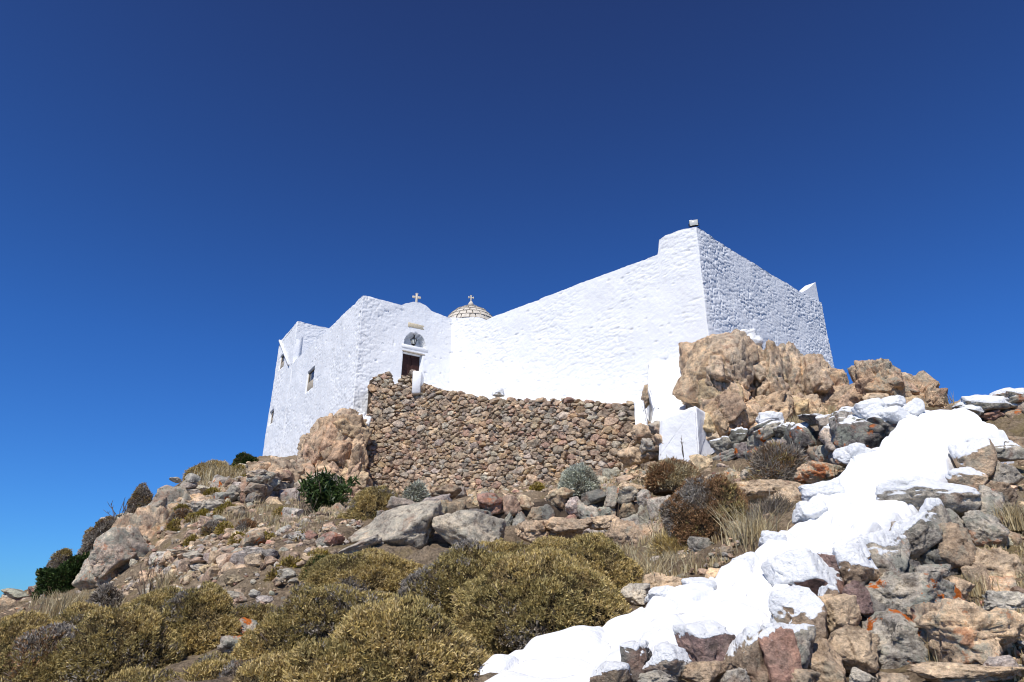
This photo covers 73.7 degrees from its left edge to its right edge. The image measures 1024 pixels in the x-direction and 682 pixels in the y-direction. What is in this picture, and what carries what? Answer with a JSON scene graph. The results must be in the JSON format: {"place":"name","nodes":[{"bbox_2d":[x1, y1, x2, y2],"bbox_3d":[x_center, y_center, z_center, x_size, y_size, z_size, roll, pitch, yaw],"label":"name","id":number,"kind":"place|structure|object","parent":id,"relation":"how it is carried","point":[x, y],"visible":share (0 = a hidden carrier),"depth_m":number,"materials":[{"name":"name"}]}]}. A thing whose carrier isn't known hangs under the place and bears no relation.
{"place":"outdoors","nodes":[
{"label":"outdoors","id":0,"kind":"place"},
{"bbox_2d":[0,403,1023,681],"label":"ground","id":1,"kind":"structure","parent":0,"point":[428,553],"depth_m":10.43,"materials":[{"name":"soil"}]},
{"bbox_2d":[0,597,17,610],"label":"rock","id":2,"kind":"object","parent":1,"relation":"on","point":[6,603],"visible":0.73,"depth_m":15.39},
{"bbox_2d":[1,584,36,601],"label":"rock","id":3,"kind":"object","parent":1,"relation":"on","point":[16,594],"depth_m":18.61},
{"bbox_2d":[0,608,61,653],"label":"shrub","id":4,"kind":"object","parent":1,"relation":"on","point":[13,626],"visible":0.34,"depth_m":7.61,"materials":[{"name":"yellow plant"}]},
{"bbox_2d":[0,621,85,681],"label":"shrub","id":5,"kind":"object","parent":1,"relation":"on","point":[29,656],"visible":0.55,"depth_m":5.80,"materials":[{"name":"yellow plant"}]},
{"bbox_2d":[25,589,92,618],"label":"grass tussock","id":6,"kind":"object","parent":1,"relation":"on","point":[54,608],"depth_m":12.37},
{"bbox_2d":[29,551,89,599],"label":"shrub","id":7,"kind":"object","parent":1,"relation":"on","point":[62,576],"visible":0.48,"depth_m":15.65,"materials":[{"name":"green plant"}]},
{"bbox_2d":[46,547,73,568],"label":"shrub","id":8,"kind":"object","parent":1,"relation":"on","point":[58,557],"visible":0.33,"depth_m":18.50,"materials":[{"name":"brown plant"}]},
{"bbox_2d":[51,600,104,629],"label":"shrub","id":9,"kind":"object","parent":1,"relation":"on","point":[75,613],"visible":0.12,"depth_m":8.44,"materials":[{"name":"yellow plant"}]},
{"bbox_2d":[76,516,116,555],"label":"shrub","id":10,"kind":"object","parent":1,"relation":"on","point":[98,529],"visible":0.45,"depth_m":17.67,"materials":[{"name":"brown plant"}]},
{"bbox_2d":[85,582,124,609],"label":"shrub","id":11,"kind":"object","parent":1,"relation":"on","point":[107,594],"visible":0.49,"depth_m":11.62,"materials":[{"name":"grey plant"}]},
{"bbox_2d":[52,601,186,681],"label":"shrub","id":12,"kind":"object","parent":1,"relation":"on","point":[115,640],"visible":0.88,"depth_m":5.79,"materials":[{"name":"yellow plant"}]},
{"bbox_2d":[72,485,204,589],"bbox_3d":[-9.039,5.160,17.430,2.018,3.333,4.711,0,-22,0],"label":"outcrop","id":13,"kind":"object","parent":1,"relation":"on","point":[120,543],"visible":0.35,"depth_m":15.69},
{"bbox_2d":[125,482,153,513],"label":"shrub","id":14,"kind":"object","parent":1,"relation":"on","point":[141,495],"visible":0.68,"depth_m":20.10,"materials":[{"name":"brown plant"}]},
{"bbox_2d":[104,665,179,681],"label":"shrub","id":15,"kind":"object","parent":1,"relation":"on","point":[138,674],"visible":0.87,"depth_m":5.14,"materials":[{"name":"yellow plant"}]},
{"bbox_2d":[129,555,166,594],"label":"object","id":16,"kind":"object","parent":1,"relation":"on","point":[141,574],"visible":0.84,"depth_m":11.36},
{"bbox_2d":[120,586,182,614],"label":"shrub","id":17,"kind":"object","parent":1,"relation":"on","point":[157,599],"visible":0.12,"depth_m":8.59,"materials":[{"name":"yellow plant"}]},
{"bbox_2d":[137,566,180,593],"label":"grass tussock","id":18,"kind":"object","parent":1,"relation":"on","point":[164,580],"depth_m":11.41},
{"bbox_2d":[166,507,189,523],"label":"shrub","id":19,"kind":"object","parent":1,"relation":"on","point":[182,513],"visible":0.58,"depth_m":17.12,"materials":[{"name":"brown plant"}]},
{"bbox_2d":[160,473,200,494],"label":"rocks","id":20,"kind":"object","parent":1,"relation":"on","point":[189,483],"depth_m":18.90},
{"bbox_2d":[168,656,230,681],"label":"shrub","id":21,"kind":"object","parent":1,"relation":"on","point":[210,669],"visible":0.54,"depth_m":4.95,"materials":[{"name":"yellow plant"}]},
{"bbox_2d":[161,580,241,658],"bbox_3d":[-2.960,3.046,6.502,1.237,1.469,1.051,0,-22,0],"label":"shrub","id":22,"kind":"object","parent":1,"relation":"on","point":[204,619],"visible":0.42,"depth_m":6.42,"materials":[{"name":"yellow plant"}]},
{"bbox_2d":[182,459,228,481],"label":"shrub","id":23,"kind":"object","parent":1,"relation":"on","point":[203,464],"visible":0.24,"depth_m":23.51,"materials":[{"name":"yellow plant"}]},
{"bbox_2d":[189,499,222,511],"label":"rock","id":24,"kind":"object","parent":1,"relation":"on","point":[209,505],"visible":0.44,"depth_m":16.95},
{"bbox_2d":[177,651,239,677],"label":"shrub","id":25,"kind":"object","parent":1,"relation":"on","point":[226,656],"visible":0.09,"depth_m":5.32,"materials":[{"name":"yellow plant"}]},
{"bbox_2d":[198,519,219,537],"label":"shrub","id":26,"kind":"object","parent":1,"relation":"on","point":[208,527],"visible":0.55,"depth_m":14.45,"materials":[{"name":"brown plant"}]},
{"bbox_2d":[149,546,277,580],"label":"stone wall","id":27,"kind":"structure","parent":1,"relation":"on","point":[198,562],"depth_m":10.67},
{"bbox_2d":[194,462,255,481],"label":"grass tussock","id":28,"kind":"object","parent":1,"relation":"on","point":[213,472],"depth_m":22.22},
{"bbox_2d":[212,492,238,501],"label":"rock","id":29,"kind":"object","parent":1,"relation":"on","point":[231,496],"visible":0.69,"depth_m":17.84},
{"bbox_2d":[216,635,242,652],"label":"rock","id":30,"kind":"object","parent":1,"relation":"on","point":[227,643],"visible":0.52,"depth_m":5.96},
{"bbox_2d":[217,657,256,678],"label":"shrub","id":31,"kind":"object","parent":1,"relation":"on","point":[233,665],"visible":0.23,"depth_m":4.97,"materials":[{"name":"grey plant"}]},
{"bbox_2d":[230,451,258,466],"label":"shrub","id":32,"kind":"object","parent":1,"relation":"on","point":[243,457],"visible":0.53,"depth_m":28.87,"materials":[{"name":"green plant"}]},
{"bbox_2d":[234,517,257,531],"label":"shrub","id":33,"kind":"object","parent":1,"relation":"on","point":[245,523],"visible":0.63,"depth_m":13.89,"materials":[{"name":"brown plant"}]},
{"bbox_2d":[238,617,257,634],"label":"rock","id":34,"kind":"object","parent":1,"relation":"on","point":[248,623],"visible":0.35,"depth_m":6.50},
{"bbox_2d":[241,532,264,547],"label":"rock","id":35,"kind":"object","parent":1,"relation":"on","point":[253,539],"visible":0.73,"depth_m":11.86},
{"bbox_2d":[234,601,276,622],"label":"shrub","id":36,"kind":"object","parent":1,"relation":"on","point":[255,611],"visible":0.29,"depth_m":7.32,"materials":[{"name":"yellow plant"}]},
{"bbox_2d":[227,469,294,503],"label":"rocks","id":37,"kind":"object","parent":1,"relation":"on","point":[260,484],"depth_m":17.86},
{"bbox_2d":[232,650,293,681],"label":"shrub","id":38,"kind":"object","parent":1,"relation":"on","point":[269,667],"visible":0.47,"depth_m":4.55,"materials":[{"name":"yellow plant"}]},
{"bbox_2d":[229,608,319,660],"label":"shrub","id":39,"kind":"object","parent":1,"relation":"on","point":[263,637],"visible":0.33,"depth_m":5.46,"materials":[{"name":"yellow plant"}]},
{"bbox_2d":[245,455,304,481],"bbox_3d":[-8.244,4.649,23.091,2.439,1.271,2.181,0,-22,0],"label":"bedrock step","id":40,"kind":"object","parent":1,"relation":"on","point":[292,466],"visible":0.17,"depth_m":22.69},
{"bbox_2d":[277,487,299,500],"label":"rock","id":41,"kind":"object","parent":1,"relation":"on","point":[284,494],"visible":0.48,"depth_m":18.73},
{"bbox_2d":[276,554,301,567],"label":"cushion plant","id":42,"kind":"object","parent":1,"relation":"on","point":[290,561],"visible":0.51,"depth_m":9.92,"materials":[{"name":"yellow plant"}]},
{"bbox_2d":[297,553,325,582],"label":"shrub","id":43,"kind":"object","parent":1,"relation":"on","point":[303,574],"visible":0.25,"depth_m":8.85,"materials":[{"name":"green plant"}]},
{"bbox_2d":[296,465,360,511],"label":"oleander","id":44,"kind":"object","parent":1,"relation":"on","point":[325,488],"visible":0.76,"depth_m":16.14,"materials":[{"name":"green plant"}]},
{"bbox_2d":[263,581,400,641],"bbox_3d":[-1.451,2.563,5.870,1.377,0.938,1.246,-17,-27,36],"label":"shrub","id":45,"kind":"object","parent":1,"relation":"on","point":[323,609],"visible":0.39,"depth_m":5.60,"materials":[{"name":"yellow plant"}]},
{"bbox_2d":[320,531,344,545],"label":"rock","id":46,"kind":"object","parent":1,"relation":"on","point":[331,538],"visible":0.8,"depth_m":10.81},
{"bbox_2d":[294,408,374,495],"bbox_3d":[-6.207,4.171,23.895,2.994,4.077,3.525,11,-25,-25],"label":"boulder","id":47,"kind":"object","parent":1,"relation":"on","point":[336,442],"visible":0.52,"depth_m":23.48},
{"bbox_2d":[279,636,409,681],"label":"shrub","id":48,"kind":"object","parent":1,"relation":"on","point":[320,660],"visible":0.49,"depth_m":4.30,"materials":[{"name":"yellow plant"}]},
{"bbox_2d":[333,574,371,591],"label":"shrub","id":49,"kind":"object","parent":1,"relation":"on","point":[350,583],"visible":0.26,"depth_m":7.23,"materials":[{"name":"grey plant"}]},
{"bbox_2d":[338,534,383,553],"bbox_3d":[-2.548,3.292,10.635,1.132,0.275,0.647,-19,-21,-7],"label":"slab","id":50,"kind":"object","parent":1,"relation":"on","point":[373,540],"depth_m":10.43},
{"bbox_2d":[302,547,424,593],"bbox_3d":[-1.608,2.817,7.728,1.499,0.967,1.204,0,-22,0],"label":"shrub","id":51,"kind":"object","parent":1,"relation":"on","point":[380,569],"visible":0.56,"depth_m":7.43,"materials":[{"name":"yellow plant"}]},
{"bbox_2d":[336,484,401,520],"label":"shrub","id":52,"kind":"object","parent":1,"relation":"on","point":[367,502],"visible":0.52,"depth_m":13.39,"materials":[{"name":"yellow plant"}]},
{"bbox_2d":[263,293,491,456],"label":"chapel","id":53,"kind":"structure","parent":1,"relation":"on","point":[346,357],"depth_m":28.92,"materials":[{"name":"paint"}]},
{"bbox_2d":[401,354,419,377],"bbox_3d":[-4.221,1.514,27.961,0.843,1.990,0.070,14,-26,-30],"label":"door","id":54,"kind":"structure","parent":53,"relation":"in","point":[409,362],"depth_m":28.17,"materials":[{"name":"brown wood"}]},
{"bbox_2d":[348,500,443,548],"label":"slab","id":55,"kind":"structure","parent":1,"relation":"on","point":[407,525],"depth_m":11.02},
{"bbox_2d":[328,591,489,681],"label":"shrub","id":56,"kind":"object","parent":1,"relation":"on","point":[430,639],"visible":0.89,"depth_m":4.35,"materials":[{"name":"yellow plant"}]},
{"bbox_2d":[402,477,431,501],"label":"shrub","id":57,"kind":"object","parent":1,"relation":"on","point":[417,490],"visible":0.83,"depth_m":15.21,"materials":[{"name":"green plant"}]},
{"bbox_2d":[429,483,461,499],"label":"rock","id":58,"kind":"object","parent":1,"relation":"on","point":[454,490],"visible":0.59,"depth_m":20.59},
{"bbox_2d":[396,537,511,617],"bbox_3d":[-0.414,2.501,6.529,1.640,1.184,1.243,0,-22,0],"label":"shrub","id":59,"kind":"object","parent":1,"relation":"on","point":[441,577],"visible":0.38,"depth_m":6.22,"materials":[{"name":"yellow plant"}]},
{"bbox_2d":[432,509,506,544],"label":"slab","id":60,"kind":"structure","parent":1,"relation":"on","point":[456,526],"depth_m":10.86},
{"bbox_2d":[455,623,506,655],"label":"shrub","id":61,"kind":"object","parent":1,"relation":"on","point":[491,650],"visible":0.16,"depth_m":4.98,"materials":[{"name":"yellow plant"}]},
{"bbox_2d":[477,537,527,553],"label":"shrub","id":62,"kind":"object","parent":1,"relation":"on","point":[499,545],"visible":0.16,"depth_m":8.43,"materials":[{"name":"yellow plant"}]},
{"bbox_2d":[366,370,650,490],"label":"retaining wall","id":63,"kind":"structure","parent":1,"relation":"on","point":[432,435],"depth_m":22.61,"materials":[{"name":"stone"}]},
{"bbox_2d":[412,371,423,394],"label":"gate pier","id":64,"kind":"structure","parent":63,"relation":"on","point":[417,380],"depth_m":24.89,"materials":[{"name":"paint"}]},
{"bbox_2d":[634,400,647,424],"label":"white slab","id":65,"kind":"structure","parent":63,"relation":"attached to","point":[640,412],"depth_m":19.36,"materials":[{"name":"paint"}]},
{"bbox_2d":[2,454,1023,680],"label":"scree","id":66,"kind":"structure","parent":1,"relation":"on","point":[353,523],"depth_m":13.02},
{"bbox_2d":[376,486,670,533],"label":"stone wall","id":67,"kind":"structure","parent":1,"relation":"on","point":[510,509],"depth_m":13.09,"materials":[{"name":"stone"}]},
{"bbox_2d":[28,404,1023,681],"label":"dry grass","id":68,"kind":"structure","parent":1,"relation":"on","point":[644,538],"depth_m":13.44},
{"bbox_2d":[514,520,550,542],"bbox_3d":[0.356,3.075,11.002,0.641,0.440,0.508,0,-22,0],"label":"rock","id":69,"kind":"object","parent":1,"relation":"on","point":[530,531],"visible":0.77,"depth_m":10.84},
{"bbox_2d":[449,544,631,654],"bbox_3d":[0.249,2.285,5.529,1.616,1.274,1.379,0,-22,0],"label":"shrub","id":70,"kind":"object","parent":1,"relation":"on","point":[516,601],"visible":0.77,"depth_m":5.20,"materials":[{"name":"yellow plant"}]},
{"bbox_2d":[519,535,570,553],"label":"shrub","id":71,"kind":"object","parent":1,"relation":"on","point":[549,541],"visible":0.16,"depth_m":8.11,"materials":[{"name":"yellow plant"}]},
{"bbox_2d":[545,517,592,538],"bbox_3d":[0.918,3.034,11.033,0.814,0.374,0.553,0,-22,0],"label":"rock","id":72,"kind":"object","parent":1,"relation":"on","point":[570,528],"visible":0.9,"depth_m":10.92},
{"bbox_2d":[557,462,601,498],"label":"shrub","id":73,"kind":"object","parent":1,"relation":"on","point":[580,478],"visible":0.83,"depth_m":16.18,"materials":[{"name":"green plant"}]},
{"bbox_2d":[560,531,643,602],"bbox_3d":[0.781,2.440,6.598,1.186,1.174,0.924,0,-22,0],"label":"shrub","id":74,"kind":"object","parent":1,"relation":"on","point":[601,552],"visible":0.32,"depth_m":6.46,"materials":[{"name":"yellow plant"}]},
{"bbox_2d":[586,514,619,530],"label":"rock","id":75,"kind":"object","parent":1,"relation":"on","point":[605,522],"visible":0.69,"depth_m":11.10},
{"bbox_2d":[605,518,635,544],"bbox_3d":[1.715,3.013,10.600,0.617,0.487,0.521,0,-22,0],"label":"rock","id":76,"kind":"object","parent":1,"relation":"on","point":[616,530],"visible":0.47,"depth_m":10.48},
{"bbox_2d":[616,446,641,467],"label":"rock","id":77,"kind":"object","parent":1,"relation":"on","point":[629,456],"visible":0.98,"depth_m":18.41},
{"bbox_2d":[620,583,649,605],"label":"rock","id":78,"kind":"object","parent":1,"relation":"on","point":[635,594],"visible":0.78,"depth_m":6.20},
{"bbox_2d":[449,227,833,414],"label":"courtyard wall","id":79,"kind":"structure","parent":1,"relation":"on","point":[606,338],"depth_m":23.80,"materials":[{"name":"paint"}]},
{"bbox_2d":[631,423,652,443],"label":"rock","id":80,"kind":"object","parent":1,"relation":"on","point":[639,431],"visible":0.84,"depth_m":18.52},
{"bbox_2d":[624,523,662,545],"bbox_3d":[1.970,2.913,10.012,0.594,0.498,0.482,12,-25,-27],"label":"rock","id":81,"kind":"object","parent":1,"relation":"on","point":[633,533],"visible":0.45,"depth_m":9.92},
{"bbox_2d":[639,438,658,453],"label":"rock","id":82,"kind":"object","parent":1,"relation":"on","point":[647,444],"visible":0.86,"depth_m":17.07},
{"bbox_2d":[640,451,658,462],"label":"rock","id":83,"kind":"object","parent":1,"relation":"on","point":[647,456],"visible":0.55,"depth_m":17.15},
{"bbox_2d":[621,546,693,585],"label":"grass tussock","id":84,"kind":"object","parent":1,"relation":"on","point":[646,566],"depth_m":6.75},
{"bbox_2d":[637,571,682,588],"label":"rock","id":85,"kind":"object","parent":1,"relation":"on","point":[664,580],"visible":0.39,"depth_m":6.47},
{"bbox_2d":[643,528,689,557],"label":"shrub","id":86,"kind":"object","parent":1,"relation":"on","point":[660,541],"visible":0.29,"depth_m":8.10,"materials":[{"name":"yellow plant"}]},
{"bbox_2d":[647,359,686,422],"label":"buttress","id":87,"kind":"structure","parent":1,"relation":"on","point":[663,378],"depth_m":20.08,"materials":[{"name":"paint"}]},
{"bbox_2d":[643,454,702,496],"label":"shrub","id":88,"kind":"object","parent":1,"relation":"on","point":[665,476],"visible":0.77,"depth_m":12.73,"materials":[{"name":"brown plant"}]},
{"bbox_2d":[647,547,719,575],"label":"grass tussock","id":89,"kind":"object","parent":1,"relation":"on","point":[687,568],"depth_m":7.24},
{"bbox_2d":[659,406,714,461],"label":"white block","id":90,"kind":"structure","parent":1,"relation":"on","point":[686,424],"depth_m":16.57,"materials":[{"name":"paint"}]},
{"bbox_2d":[687,536,710,551],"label":"rock","id":91,"kind":"object","parent":1,"relation":"on","point":[694,543],"visible":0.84,"depth_m":7.79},
{"bbox_2d":[689,454,712,469],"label":"rock","id":92,"kind":"object","parent":1,"relation":"on","point":[698,459],"visible":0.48,"depth_m":14.70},
{"bbox_2d":[658,473,751,545],"bbox_3d":[2.438,2.341,8.308,1.276,1.449,1.014,0,-22,0],"label":"shrub","id":93,"kind":"object","parent":1,"relation":"on","point":[691,515],"visible":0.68,"depth_m":8.18,"materials":[{"name":"brown plant"}]},
{"bbox_2d":[689,485,797,553],"bbox_3d":[2.740,2.102,7.611,1.349,0.791,1.381,-8,-23,19],"label":"grass tussock","id":94,"kind":"object","parent":1,"relation":"on","point":[749,528],"depth_m":7.47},
{"bbox_2d":[474,395,1023,681],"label":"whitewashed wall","id":95,"kind":"structure","parent":1,"relation":"on","point":[889,503],"depth_m":5.29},
{"bbox_2d":[672,329,848,440],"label":"crag","id":96,"kind":"structure","parent":1,"relation":"on","point":[726,382],"depth_m":18.34,"materials":[{"name":"stone"}]},
{"bbox_2d":[740,328,762,348],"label":"rock","id":97,"kind":"object","parent":96,"relation":"on","point":[755,337],"visible":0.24,"depth_m":20.37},
{"bbox_2d":[733,479,803,501],"bbox_3d":[3.383,2.058,9.026,1.300,0.428,0.799,0,-22,0],"label":"rock","id":98,"kind":"object","parent":1,"relation":"on","point":[752,489],"visible":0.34,"depth_m":8.80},
{"bbox_2d":[755,411,784,423],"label":"rock","id":99,"kind":"object","parent":1,"relation":"on","point":[766,415],"visible":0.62,"depth_m":16.40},
{"bbox_2d":[746,489,795,522],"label":"shrub","id":100,"kind":"object","parent":1,"relation":"on","point":[772,504],"visible":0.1,"depth_m":8.10,"materials":[{"name":"brown plant"}]},
{"bbox_2d":[741,438,808,483],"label":"shrub","id":101,"kind":"object","parent":1,"relation":"on","point":[775,461],"visible":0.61,"depth_m":10.41,"materials":[{"name":"brown plant"}]},
{"bbox_2d":[709,406,853,467],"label":"dry stone wall","id":102,"kind":"structure","parent":1,"relation":"on","point":[819,446],"depth_m":12.95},
{"bbox_2d":[769,484,801,501],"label":"rock","id":103,"kind":"object","parent":1,"relation":"on","point":[795,495],"visible":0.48,"depth_m":8.52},
{"bbox_2d":[793,460,844,483],"bbox_3d":[4.306,1.868,9.521,0.650,0.362,0.500,11,-24,-24],"label":"rock","id":104,"kind":"object","parent":1,"relation":"on","point":[811,471],"visible":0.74,"depth_m":9.41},
{"bbox_2d":[825,358,960,410],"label":"crag","id":105,"kind":"structure","parent":1,"relation":"on","point":[880,378],"depth_m":16.78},
{"bbox_2d":[906,662,1023,681],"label":"rock","id":106,"kind":"object","parent":1,"relation":"on","point":[945,671],"visible":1,"depth_m":3.67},
{"bbox_2d":[910,597,1023,664],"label":"rock","id":107,"kind":"object","parent":1,"relation":"on","point":[958,629],"visible":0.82,"depth_m":3.99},
{"bbox_2d":[946,570,1004,596],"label":"grass tussock","id":108,"kind":"object","parent":1,"relation":"on","point":[976,590],"depth_m":5.36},
{"bbox_2d":[952,387,1023,420],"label":"dry stone wall","id":109,"kind":"structure","parent":1,"relation":"on","point":[1003,402],"depth_m":11.01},
{"bbox_2d":[972,546,1023,578],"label":"rock","id":110,"kind":"object","parent":1,"relation":"on","point":[1000,560],"visible":0.56,"depth_m":5.74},
{"bbox_2d":[974,499,1023,531],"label":"grass tussock","id":111,"kind":"object","parent":1,"relation":"on","point":[1013,518],"depth_m":6.96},
{"bbox_2d":[983,655,1020,681],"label":"rock","id":112,"kind":"object","parent":1,"relation":"on","point":[1006,660],"visible":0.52,"depth_m":3.76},
{"bbox_2d":[981,590,1023,612],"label":"rock","id":113,"kind":"object","parent":1,"relation":"on","point":[1010,600],"visible":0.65,"depth_m":4.85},
{"bbox_2d":[989,576,1016,590],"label":"rock","id":114,"kind":"object","parent":1,"relation":"on","point":[1009,582],"visible":0.36,"depth_m":5.34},
{"bbox_2d":[0,0,1023,597],"label":"sky","id":115,"kind":"structure","parent":0,"point":[185,184],"materials":[{"name":"blue"}]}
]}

